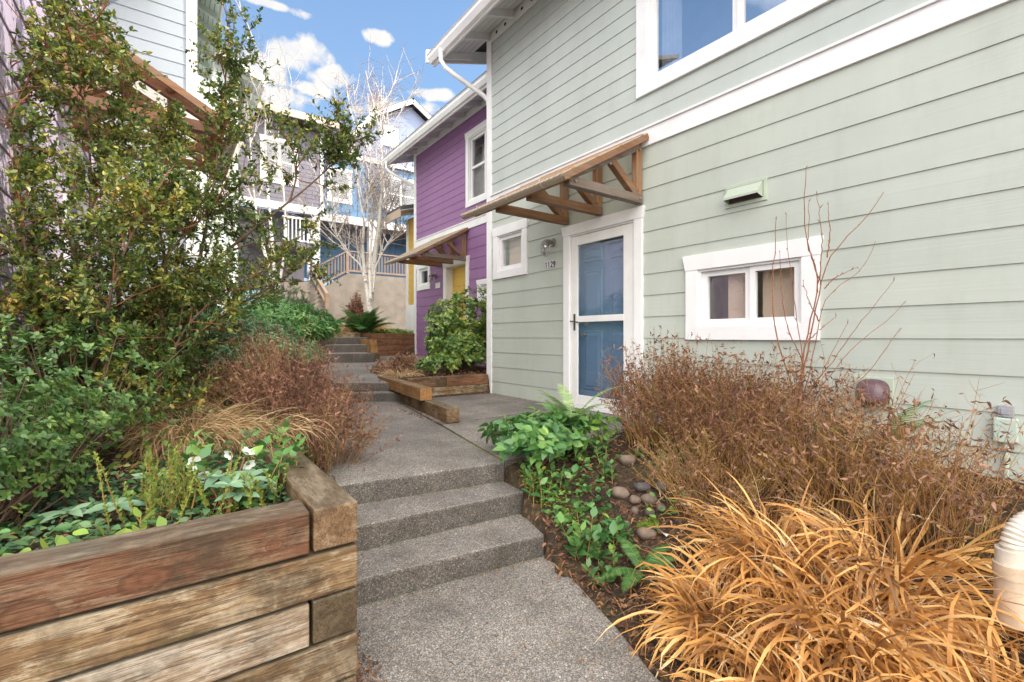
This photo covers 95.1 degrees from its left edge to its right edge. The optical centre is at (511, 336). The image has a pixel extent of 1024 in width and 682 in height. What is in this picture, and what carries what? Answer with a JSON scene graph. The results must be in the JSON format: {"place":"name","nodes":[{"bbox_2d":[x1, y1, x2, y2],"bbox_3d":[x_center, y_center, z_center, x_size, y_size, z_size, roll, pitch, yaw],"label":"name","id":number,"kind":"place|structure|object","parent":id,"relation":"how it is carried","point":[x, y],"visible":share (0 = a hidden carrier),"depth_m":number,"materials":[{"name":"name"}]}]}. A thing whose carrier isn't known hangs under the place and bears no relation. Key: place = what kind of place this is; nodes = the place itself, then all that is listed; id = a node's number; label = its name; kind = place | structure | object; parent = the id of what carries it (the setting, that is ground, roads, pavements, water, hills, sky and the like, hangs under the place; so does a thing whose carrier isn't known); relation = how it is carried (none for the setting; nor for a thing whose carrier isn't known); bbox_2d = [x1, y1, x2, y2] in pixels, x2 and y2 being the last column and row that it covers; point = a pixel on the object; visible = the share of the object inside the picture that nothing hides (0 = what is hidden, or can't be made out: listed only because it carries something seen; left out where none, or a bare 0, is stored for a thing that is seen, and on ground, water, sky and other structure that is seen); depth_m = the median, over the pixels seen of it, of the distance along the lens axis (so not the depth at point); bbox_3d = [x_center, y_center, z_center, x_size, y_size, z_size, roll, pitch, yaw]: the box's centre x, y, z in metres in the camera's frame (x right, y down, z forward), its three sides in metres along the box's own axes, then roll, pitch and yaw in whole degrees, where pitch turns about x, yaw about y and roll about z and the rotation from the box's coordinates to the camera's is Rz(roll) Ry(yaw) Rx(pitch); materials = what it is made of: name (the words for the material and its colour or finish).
{"place":"outdoors","nodes":[
{"label":"outdoors","id":0,"kind":"place"},
{"bbox_2d":[220,0,486,303],"label":"sky","id":1,"kind":"structure","parent":0,"point":[328,33],"materials":[{"name":"blue"}]},
{"bbox_2d":[314,355,444,380],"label":"path","id":2,"kind":"structure","parent":0,"point":[359,369],"depth_m":7.85,"materials":[{"name":"concrete"}]},
{"bbox_2d":[332,331,414,359],"bbox_3d":[-3.727,0.160,11.508,2.146,0.660,2.871,0,0,7],"label":"timber planter","id":3,"kind":"object","parent":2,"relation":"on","point":[382,344],"visible":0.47,"depth_m":11.70,"materials":[{"name":"wood"}]},
{"bbox_2d":[337,306,397,331],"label":"fern","id":4,"kind":"object","parent":3,"relation":"in","point":[365,322],"visible":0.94,"depth_m":11.63,"materials":[{"name":"green plant"}]},
{"bbox_2d":[355,555,659,681],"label":"path","id":5,"kind":"structure","parent":0,"point":[558,632],"depth_m":2.00,"materials":[{"name":"concrete"}]},
{"bbox_2d":[355,630,389,681],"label":"leaf litter","id":6,"kind":"object","parent":5,"relation":"on","point":[359,665],"visible":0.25,"depth_m":1.77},
{"bbox_2d":[355,513,543,605],"bbox_3d":[-0.512,1.323,2.584,1.462,0.354,0.524,0,0,-32],"label":"step","id":7,"kind":"object","parent":5,"relation":"on","point":[397,568],"visible":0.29,"depth_m":2.50,"materials":[{"name":"concrete"}]},
{"bbox_2d":[0,339,1023,681],"bbox_3d":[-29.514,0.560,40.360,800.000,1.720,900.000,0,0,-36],"label":"ground","id":8,"kind":"structure","parent":0,"point":[624,475],"depth_m":2.61,"materials":[{"name":"soil"}]},
{"bbox_2d":[0,0,103,430],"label":"lilac house","id":9,"kind":"structure","parent":8,"relation":"on","point":[9,19],"depth_m":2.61,"materials":[{"name":"wood"}]},
{"bbox_2d":[59,9,242,182],"bbox_3d":[-3.342,-2.139,4.457,1.233,0.725,1.780,0,0,-36],"label":"entry canopy","id":10,"kind":"object","parent":9,"relation":"attached to","point":[168,88],"visible":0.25,"depth_m":4.00,"materials":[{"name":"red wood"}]},
{"bbox_2d":[0,335,122,528],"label":"evergreen shrub","id":11,"kind":"object","parent":8,"relation":"on","point":[37,447],"visible":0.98,"depth_m":1.62,"materials":[{"name":"green plant"}]},
{"bbox_2d":[0,310,193,473],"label":"evergreen shrub","id":12,"kind":"object","parent":8,"relation":"on","point":[119,404],"visible":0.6,"depth_m":2.07,"materials":[{"name":"green plant"}]},
{"bbox_2d":[89,507,183,538],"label":"broadleaf sprig","id":13,"kind":"object","parent":8,"relation":"on","point":[161,521],"visible":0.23,"depth_m":1.43,"materials":[{"name":"green plant"}]},
{"bbox_2d":[0,487,283,543],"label":"leaf litter","id":14,"kind":"object","parent":8,"relation":"on","point":[109,513],"visible":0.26,"depth_m":1.61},
{"bbox_2d":[0,446,290,554],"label":"ground cover","id":15,"kind":"object","parent":8,"relation":"on","point":[12,544],"visible":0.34,"depth_m":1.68,"materials":[{"name":"green plant"}]},
{"bbox_2d":[70,0,223,346],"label":"gray house","id":16,"kind":"structure","parent":8,"relation":"on","point":[167,30],"depth_m":6.46,"materials":[{"name":"wood"}]},
{"bbox_2d":[68,298,240,381],"bbox_3d":[-3.095,0.038,3.947,1.388,0.780,1.065,0,0,-36],"label":"narrow leaf shrub","id":17,"kind":"object","parent":8,"relation":"on","point":[123,306],"visible":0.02,"depth_m":3.95,"materials":[{"name":"green plant"}]},
{"bbox_2d":[37,447,276,522],"bbox_3d":[-1.242,0.551,1.699,0.664,0.232,0.437,0,0,11],"label":"hellebore","id":18,"kind":"object","parent":8,"relation":"on","point":[229,482],"visible":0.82,"depth_m":1.70,"materials":[{"name":"green plant"}]},
{"bbox_2d":[93,437,243,530],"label":"heather","id":19,"kind":"object","parent":8,"relation":"on","point":[153,490],"visible":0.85,"depth_m":1.67,"materials":[{"name":"green plant"}]},
{"bbox_2d":[8,391,336,524],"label":"leaf litter","id":20,"kind":"object","parent":8,"relation":"on","point":[79,501],"visible":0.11,"depth_m":2.16,"materials":[{"name":"plant"}]},
{"bbox_2d":[0,447,356,681],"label":"timber planter","id":21,"kind":"object","parent":8,"relation":"on","point":[268,593],"visible":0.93,"depth_m":1.35,"materials":[{"name":"wood"}]},
{"bbox_2d":[56,363,312,468],"bbox_3d":[-2.424,0.510,3.405,1.500,0.549,2.944,0,0,-36],"label":"ground cover","id":22,"kind":"object","parent":8,"relation":"on","point":[146,445],"visible":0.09,"depth_m":2.48,"materials":[{"name":"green plant"}]},
{"bbox_2d":[89,374,293,468],"bbox_3d":[-1.763,0.421,2.606,1.066,0.471,1.100,0,0,-36],"label":"sedge","id":23,"kind":"object","parent":8,"relation":"on","point":[160,446],"visible":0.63,"depth_m":2.47,"materials":[{"name":"plant"}]},
{"bbox_2d":[128,250,259,341],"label":"leafy shrub","id":24,"kind":"object","parent":8,"relation":"on","point":[221,307],"visible":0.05,"depth_m":5.72,"materials":[{"name":"green plant"}]},
{"bbox_2d":[0,0,395,444],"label":"evergreen tree","id":25,"kind":"object","parent":8,"relation":"on","point":[81,298],"visible":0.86,"depth_m":2.66,"materials":[{"name":"green plant"}]},
{"bbox_2d":[166,352,287,416],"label":"dry bush","id":26,"kind":"object","parent":8,"relation":"on","point":[217,396],"visible":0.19,"depth_m":3.12,"materials":[{"name":"brown plant"}]},
{"bbox_2d":[197,50,264,313],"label":"mint house","id":27,"kind":"structure","parent":8,"relation":"on","point":[244,79],"depth_m":12.12,"materials":[{"name":"paint"}]},
{"bbox_2d":[182,416,305,518],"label":"broadleaf sprig","id":28,"kind":"object","parent":8,"relation":"on","point":[196,450],"visible":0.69,"depth_m":1.95,"materials":[{"name":"green plant"}]},
{"bbox_2d":[174,310,329,378],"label":"narrow leaf shrub","id":29,"kind":"object","parent":8,"relation":"on","point":[227,349],"visible":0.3,"depth_m":4.37,"materials":[{"name":"green plant"}]},
{"bbox_2d":[215,463,288,514],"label":"heather","id":30,"kind":"object","parent":8,"relation":"on","point":[260,498],"visible":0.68,"depth_m":1.72,"materials":[{"name":"green plant"}]},
{"bbox_2d":[173,389,345,463],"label":"sedge","id":31,"kind":"object","parent":8,"relation":"on","point":[299,429],"visible":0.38,"depth_m":2.73,"materials":[{"name":"plant"}]},
{"bbox_2d":[220,1,316,286],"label":"birch tree","id":32,"kind":"object","parent":8,"relation":"on","point":[277,173],"visible":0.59,"depth_m":12.07,"materials":[{"name":"white plant"}]},
{"bbox_2d":[227,290,342,349],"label":"whorled shrub","id":33,"kind":"object","parent":8,"relation":"on","point":[289,313],"visible":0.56,"depth_m":5.93,"materials":[{"name":"green plant"}]},
{"bbox_2d":[245,278,325,322],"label":"gray green shrub","id":34,"kind":"object","parent":8,"relation":"on","point":[289,292],"visible":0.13,"depth_m":8.46,"materials":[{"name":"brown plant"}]},
{"bbox_2d":[238,101,338,288],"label":"mauve house","id":35,"kind":"structure","parent":8,"relation":"on","point":[300,117],"depth_m":15.79,"materials":[{"name":"grey"}]},
{"bbox_2d":[259,133,297,186],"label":"window","id":36,"kind":"structure","parent":35,"relation":"in","point":[287,161],"depth_m":15.71,"materials":[{"name":"white paint"}]},
{"bbox_2d":[247,215,315,252],"bbox_3d":[-7.798,-3.520,15.916,2.000,1.000,1.100,0,0,-36],"label":"balcony railing","id":37,"kind":"object","parent":35,"relation":"attached to","point":[279,243],"visible":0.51,"depth_m":15.70,"materials":[{"name":"white paint"}]},
{"bbox_2d":[189,312,402,474],"bbox_3d":[-1.457,0.623,3.185,1.238,1.636,1.280,0,0,18],"label":"dry bush","id":38,"kind":"object","parent":8,"relation":"on","point":[274,385],"visible":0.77,"depth_m":2.98,"materials":[{"name":"brown plant"}]},
{"bbox_2d":[263,281,338,330],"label":"stairs","id":39,"kind":"structure","parent":8,"relation":"on","point":[313,297],"depth_m":15.54,"materials":[{"name":"beige concrete"}]},
{"bbox_2d":[310,266,328,312],"bbox_3d":[-6.753,-1.317,16.300,0.132,2.833,4.058,0,0,-30],"label":"stair handrail","id":40,"kind":"object","parent":39,"relation":"attached to","point":[325,297],"visible":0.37,"depth_m":15.28,"materials":[{"name":"brown wood"}]},
{"bbox_2d":[325,344,367,352],"bbox_3d":[-4.056,0.585,10.476,1.420,0.830,1.099,0,0,-36],"label":"step","id":41,"kind":"object","parent":8,"relation":"on","point":[336,348],"visible":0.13,"depth_m":10.22,"materials":[{"name":"concrete"}]},
{"bbox_2d":[323,352,373,362],"bbox_3d":[-3.752,0.667,9.925,1.260,0.665,1.348,0,0,-36],"label":"step","id":42,"kind":"object","parent":8,"relation":"on","point":[356,357],"visible":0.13,"depth_m":9.53,"materials":[{"name":"concrete"}]},
{"bbox_2d":[275,35,422,310],"bbox_3d":[-4.133,-4.308,13.025,4.106,8.421,3.670,0,0,-36],"label":"birch tree","id":43,"kind":"object","parent":8,"relation":"on","point":[382,182],"visible":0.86,"depth_m":13.19,"materials":[{"name":"white plant"}]},
{"bbox_2d":[331,337,366,343],"bbox_3d":[-4.842,0.450,11.958,1.899,1.100,2.979,0,0,-36],"label":"top landing","id":44,"kind":"object","parent":8,"relation":"on","point":[350,340],"visible":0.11,"depth_m":10.91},
{"bbox_2d":[345,290,363,331],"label":"dry bush","id":45,"kind":"object","parent":44,"relation":"on","point":[356,307],"visible":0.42,"depth_m":12.12,"materials":[{"name":"brown plant"}]},
{"bbox_2d":[312,381,391,390],"bbox_3d":[-2.287,0.910,6.554,1.369,0.580,0.405,0,0,0],"label":"step","id":46,"kind":"object","parent":8,"relation":"on","point":[382,386],"visible":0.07,"depth_m":6.35,"materials":[{"name":"concrete"}]},
{"bbox_2d":[352,391,399,401],"bbox_3d":[-2.180,0.968,6.409,1.452,0.465,0.484,0,0,2],"label":"step","id":47,"kind":"object","parent":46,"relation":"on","point":[386,396],"visible":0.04,"depth_m":6.15,"materials":[{"name":"concrete"}]},
{"bbox_2d":[320,273,405,330],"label":"retaining wall","id":48,"kind":"structure","parent":8,"relation":"on","point":[390,295],"depth_m":18.96,"materials":[{"name":"beige concrete"}]},
{"bbox_2d":[315,250,405,283],"bbox_3d":[-5.383,-2.585,19.094,5.050,1.650,0.140,0,0,-36],"label":"porch railing","id":49,"kind":"object","parent":48,"relation":"on","point":[346,270],"visible":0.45,"depth_m":18.39,"materials":[{"name":"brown wood"}]},
{"bbox_2d":[299,98,430,281],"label":"blue house","id":50,"kind":"structure","parent":48,"relation":"on","point":[419,115],"depth_m":19.57,"materials":[{"name":"wood"}]},
{"bbox_2d":[327,167,352,204],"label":"window","id":51,"kind":"structure","parent":50,"relation":"in","point":[344,173],"depth_m":18.44,"materials":[{"name":"white paint"}]},
{"bbox_2d":[382,175,413,210],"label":"window","id":52,"kind":"structure","parent":50,"relation":"in","point":[409,196],"depth_m":20.67,"materials":[{"name":"white paint"}]},
{"bbox_2d":[365,349,421,376],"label":"dry bush","id":53,"kind":"object","parent":8,"relation":"on","point":[402,360],"visible":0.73,"depth_m":7.64,"materials":[{"name":"brown plant"}]},
{"bbox_2d":[372,364,425,377],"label":"straw grass","id":54,"kind":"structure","parent":8,"relation":"on","point":[406,373],"depth_m":7.07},
{"bbox_2d":[385,204,413,333],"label":"yellow house","id":55,"kind":"structure","parent":8,"relation":"on","point":[398,212],"depth_m":13.17,"materials":[{"name":"wood"}]},
{"bbox_2d":[321,402,504,503],"bbox_3d":[-1.623,1.125,4.676,1.564,0.550,3.927,0,0,-27],"label":"landing","id":56,"kind":"object","parent":8,"relation":"on","point":[422,456],"visible":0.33,"depth_m":3.28,"materials":[{"name":"concrete"}]},
{"bbox_2d":[381,70,486,365],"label":"purple house","id":57,"kind":"structure","parent":8,"relation":"on","point":[444,148],"depth_m":10.69,"materials":[{"name":"wood"}]},
{"bbox_2d":[416,265,430,290],"bbox_3d":[-2.191,-1.530,11.870,0.164,0.680,0.805,0,0,-36],"label":"window","id":58,"kind":"structure","parent":57,"relation":"in","point":[421,285],"depth_m":11.95,"materials":[{"name":"white paint"}]},
{"bbox_2d":[384,227,468,266],"bbox_3d":[-1.949,-2.009,10.402,1.233,0.725,1.786,0,0,-36],"label":"entry canopy","id":59,"kind":"object","parent":57,"relation":"attached to","point":[438,259],"visible":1,"depth_m":10.06,"materials":[{"name":"brown wood"}]},
{"bbox_2d":[453,266,464,332],"bbox_3d":[-1.116,-0.525,10.619,0.065,2.150,0.880,0,0,-36],"label":"door","id":60,"kind":"structure","parent":57,"relation":"in","point":[459,272],"depth_m":10.71,"materials":[{"name":"yellow paint"}]},
{"bbox_2d":[464,119,486,207],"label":"window","id":61,"kind":"structure","parent":57,"relation":"in","point":[476,138],"depth_m":10.05,"materials":[{"name":"white paint"}]},
{"bbox_2d":[414,352,457,375],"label":"holly sprig","id":62,"kind":"object","parent":8,"relation":"on","point":[440,358],"visible":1,"depth_m":7.16,"materials":[{"name":"green plant"}]},
{"bbox_2d":[354,481,523,551],"bbox_3d":[-0.710,1.256,2.902,1.524,0.489,0.563,0,0,-32],"label":"step","id":63,"kind":"object","parent":8,"relation":"on","point":[384,522],"visible":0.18,"depth_m":2.80,"materials":[{"name":"concrete"}]},
{"bbox_2d":[404,374,487,395],"bbox_3d":[-0.938,0.716,6.840,1.320,0.286,0.145,0,0,-36],"label":"timber planter","id":64,"kind":"object","parent":8,"relation":"on","point":[454,384],"visible":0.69,"depth_m":6.83,"materials":[{"name":"wood"}]},
{"bbox_2d":[423,285,486,371],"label":"holly bush","id":65,"kind":"object","parent":8,"relation":"on","point":[467,348],"visible":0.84,"depth_m":7.78,"materials":[{"name":"green plant"}]},
{"bbox_2d":[398,393,562,425],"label":"concrete walkway","id":66,"kind":"structure","parent":8,"relation":"on","point":[480,406],"depth_m":5.80,"materials":[{"name":"concrete"}]},
{"bbox_2d":[377,375,458,422],"bbox_3d":[-1.247,0.714,5.825,0.216,0.288,2.633,0,0,-30],"label":"timber edging","id":67,"kind":"object","parent":66,"relation":"on","point":[416,396],"visible":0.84,"depth_m":5.27,"materials":[{"name":"wood"}]},
{"bbox_2d":[518,461,577,507],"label":"broadleaf sprig","id":68,"kind":"object","parent":8,"relation":"on","point":[549,480],"visible":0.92,"depth_m":3.05,"materials":[{"name":"green plant"}]},
{"bbox_2d":[477,404,622,464],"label":"broadleaf clump","id":69,"kind":"object","parent":8,"relation":"on","point":[549,436],"visible":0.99,"depth_m":3.29,"materials":[{"name":"green plant"}]},
{"bbox_2d":[442,407,658,470],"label":"concrete walkway","id":70,"kind":"structure","parent":8,"relation":"on","point":[467,431],"depth_m":4.31,"materials":[{"name":"concrete"}]},
{"bbox_2d":[532,381,620,420],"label":"fern","id":71,"kind":"object","parent":8,"relation":"on","point":[566,402],"visible":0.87,"depth_m":3.55,"materials":[{"name":"green plant"}]},
{"bbox_2d":[515,453,640,558],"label":"ground cover","id":72,"kind":"object","parent":8,"relation":"on","point":[568,517],"visible":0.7,"depth_m":2.94,"materials":[{"name":"green plant"}]},
{"bbox_2d":[557,501,622,566],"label":"broadleaf sprig","id":73,"kind":"object","parent":8,"relation":"on","point":[596,535],"visible":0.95,"depth_m":2.60,"materials":[{"name":"green plant"}]},
{"bbox_2d":[573,429,613,463],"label":"broadleaf sprig","id":74,"kind":"object","parent":8,"relation":"on","point":[606,444],"visible":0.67,"depth_m":3.43,"materials":[{"name":"green plant"}]},
{"bbox_2d":[577,453,617,483],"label":"broadleaf sprig","id":75,"kind":"object","parent":8,"relation":"on","point":[609,471],"visible":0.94,"depth_m":3.24,"materials":[{"name":"green plant"}]},
{"bbox_2d":[581,557,616,587],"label":"broadleaf sprig","id":76,"kind":"object","parent":8,"relation":"on","point":[595,569],"visible":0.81,"depth_m":2.40,"materials":[{"name":"green plant"}]},
{"bbox_2d":[600,515,629,544],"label":"broadleaf sprig","id":77,"kind":"object","parent":8,"relation":"on","point":[620,523],"visible":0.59,"depth_m":2.71,"materials":[{"name":"green plant"}]},
{"bbox_2d":[545,439,693,531],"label":"ground cover","id":78,"kind":"object","parent":8,"relation":"on","point":[652,494],"visible":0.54,"depth_m":3.25,"materials":[{"name":"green plant"}]},
{"bbox_2d":[600,536,677,591],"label":"fern","id":79,"kind":"object","parent":8,"relation":"on","point":[632,552],"visible":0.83,"depth_m":2.46,"materials":[{"name":"green plant"}]},
{"bbox_2d":[548,517,745,681],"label":"leaf litter","id":80,"kind":"object","parent":8,"relation":"on","point":[654,648],"visible":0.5,"depth_m":2.17,"materials":[{"name":"plant"}]},
{"bbox_2d":[595,326,749,456],"bbox_3d":[1.180,0.404,3.714,1.112,1.016,1.254,0,0,-36],"label":"dry bush","id":81,"kind":"object","parent":8,"relation":"on","point":[638,400],"visible":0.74,"depth_m":3.60,"materials":[{"name":"brown plant"}]},
{"bbox_2d":[630,338,804,466],"bbox_3d":[1.543,0.460,3.445,1.177,0.903,1.138,0,0,-36],"label":"dry bush","id":82,"kind":"object","parent":8,"relation":"on","point":[683,401],"visible":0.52,"depth_m":3.28,"materials":[{"name":"brown plant"}]},
{"bbox_2d":[426,0,1023,482],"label":"green house","id":83,"kind":"structure","parent":8,"relation":"on","point":[850,112],"depth_m":3.89,"materials":[{"name":"wood"}]},
{"bbox_2d":[491,218,528,279],"bbox_3d":[0.022,-1.255,6.836,0.194,0.770,0.885,0,0,-36],"label":"window","id":84,"kind":"structure","parent":83,"relation":"in","point":[516,232],"depth_m":6.89,"materials":[{"name":"white paint"}]},
{"bbox_2d":[461,132,648,225],"bbox_3d":[0.391,-1.748,5.169,1.233,0.725,1.786,0,0,-36],"label":"entry canopy","id":85,"kind":"object","parent":83,"relation":"attached to","point":[566,177],"visible":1,"depth_m":4.80,"materials":[{"name":"brown wood"}]},
{"bbox_2d":[579,236,622,400],"bbox_3d":[1.081,-0.202,5.423,0.112,2.037,0.987,0,0,-36],"label":"door","id":86,"kind":"structure","parent":83,"relation":"in","point":[600,262],"depth_m":5.50,"materials":[{"name":"blue paint"}]},
{"bbox_2d":[570,223,632,411],"bbox_3d":[1.002,-0.202,5.365,0.086,2.037,0.947,0,0,-36],"label":"storm door","id":87,"kind":"structure","parent":83,"relation":"in","point":[626,230],"depth_m":5.32,"materials":[{"name":"white paint"}]},
{"bbox_2d":[723,176,767,208],"bbox_3d":[1.967,-1.232,3.986,0.111,0.195,0.360,0,0,-36],"label":"exhaust vent","id":88,"kind":"object","parent":83,"relation":"attached to","point":[757,188],"visible":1,"depth_m":3.97,"materials":[{"name":"green paint"}]},
{"bbox_2d":[682,235,823,339],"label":"window","id":89,"kind":"structure","parent":83,"relation":"in","point":[728,293],"depth_m":4.01,"materials":[{"name":"white paint"}]},
{"bbox_2d":[636,0,885,128],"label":"window","id":90,"kind":"structure","parent":83,"relation":"in","point":[675,38],"depth_m":4.83,"materials":[{"name":"white paint"}]},
{"bbox_2d":[854,376,893,409],"bbox_3d":[2.495,0.390,3.255,0.118,0.220,0.230,0,0,-36],"label":"dryer vent cap","id":91,"kind":"object","parent":83,"relation":"attached to","point":[880,383],"visible":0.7,"depth_m":3.22,"materials":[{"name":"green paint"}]},
{"bbox_2d":[993,405,1018,478],"bbox_3d":[2.900,0.752,2.748,0.050,0.695,0.103,0,0,-36],"label":"electric box","id":92,"kind":"object","parent":83,"relation":"attached to","point":[1004,411],"visible":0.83,"depth_m":2.74,"materials":[{"name":"green paint"}]},
{"bbox_2d":[625,400,825,526],"bbox_3d":[1.262,0.762,2.831,1.154,0.682,1.106,0,0,15],"label":"dry bush","id":93,"kind":"object","parent":8,"relation":"on","point":[710,469],"visible":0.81,"depth_m":2.78,"materials":[{"name":"brown plant"}]},
{"bbox_2d":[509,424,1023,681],"bbox_3d":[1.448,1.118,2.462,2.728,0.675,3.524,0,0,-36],"label":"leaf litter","id":94,"kind":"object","parent":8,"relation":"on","point":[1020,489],"visible":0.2,"depth_m":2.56,"materials":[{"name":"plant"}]},
{"bbox_2d":[597,502,939,681],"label":"straw grass","id":95,"kind":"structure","parent":8,"relation":"on","point":[692,635],"depth_m":1.88,"materials":[{"name":"plant"}]},
{"bbox_2d":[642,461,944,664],"bbox_3d":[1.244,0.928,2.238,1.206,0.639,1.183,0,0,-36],"label":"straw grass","id":96,"kind":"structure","parent":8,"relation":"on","point":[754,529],"depth_m":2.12,"materials":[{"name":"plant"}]},
{"bbox_2d":[698,338,888,494],"bbox_3d":[1.729,0.476,2.978,1.192,0.942,1.132,0,0,-36],"label":"dry bush","id":97,"kind":"object","parent":8,"relation":"on","point":[766,419],"visible":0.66,"depth_m":2.86,"materials":[{"name":"brown plant"}]},
{"bbox_2d":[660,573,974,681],"bbox_3d":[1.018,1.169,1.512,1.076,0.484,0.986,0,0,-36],"label":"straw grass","id":98,"kind":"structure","parent":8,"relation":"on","point":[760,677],"depth_m":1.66,"materials":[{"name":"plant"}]},
{"bbox_2d":[772,167,905,450],"bbox_3d":[2.269,-0.156,3.155,1.020,1.992,0.075,0,0,-1],"label":"bare sapling","id":99,"kind":"object","parent":8,"relation":"on","point":[808,333],"visible":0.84,"depth_m":3.15,"materials":[{"name":"brown plant"}]},
{"bbox_2d":[688,452,1023,681],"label":"straw grass","id":100,"kind":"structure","parent":8,"relation":"on","point":[939,666],"depth_m":1.67,"materials":[{"name":"plant"}]},
{"bbox_2d":[777,399,958,460],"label":"fern","id":101,"kind":"object","parent":8,"relation":"on","point":[906,417],"visible":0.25,"depth_m":2.67,"materials":[{"name":"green plant"}]},
{"bbox_2d":[739,342,1022,532],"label":"dry bush","id":102,"kind":"object","parent":8,"relation":"on","point":[799,469],"visible":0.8,"depth_m":2.45,"materials":[{"name":"brown plant"}]},
{"bbox_2d":[744,455,1023,681],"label":"straw grass","id":103,"kind":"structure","parent":8,"relation":"on","point":[955,560],"depth_m":1.89,"materials":[{"name":"plant"}]},
{"bbox_2d":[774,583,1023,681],"bbox_3d":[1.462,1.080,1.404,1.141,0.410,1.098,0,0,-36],"label":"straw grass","id":104,"kind":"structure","parent":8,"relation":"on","point":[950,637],"depth_m":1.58,"materials":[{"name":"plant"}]},
{"bbox_2d":[793,378,1023,571],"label":"dry bush","id":105,"kind":"object","parent":8,"relation":"on","point":[951,490],"visible":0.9,"depth_m":2.11,"materials":[{"name":"brown plant"}]},
{"bbox_2d":[992,510,1023,630],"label":"downspout drain","id":106,"kind":"object","parent":8,"relation":"on","point":[1007,559],"visible":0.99,"depth_m":1.64,"materials":[{"name":"beige plastic"}]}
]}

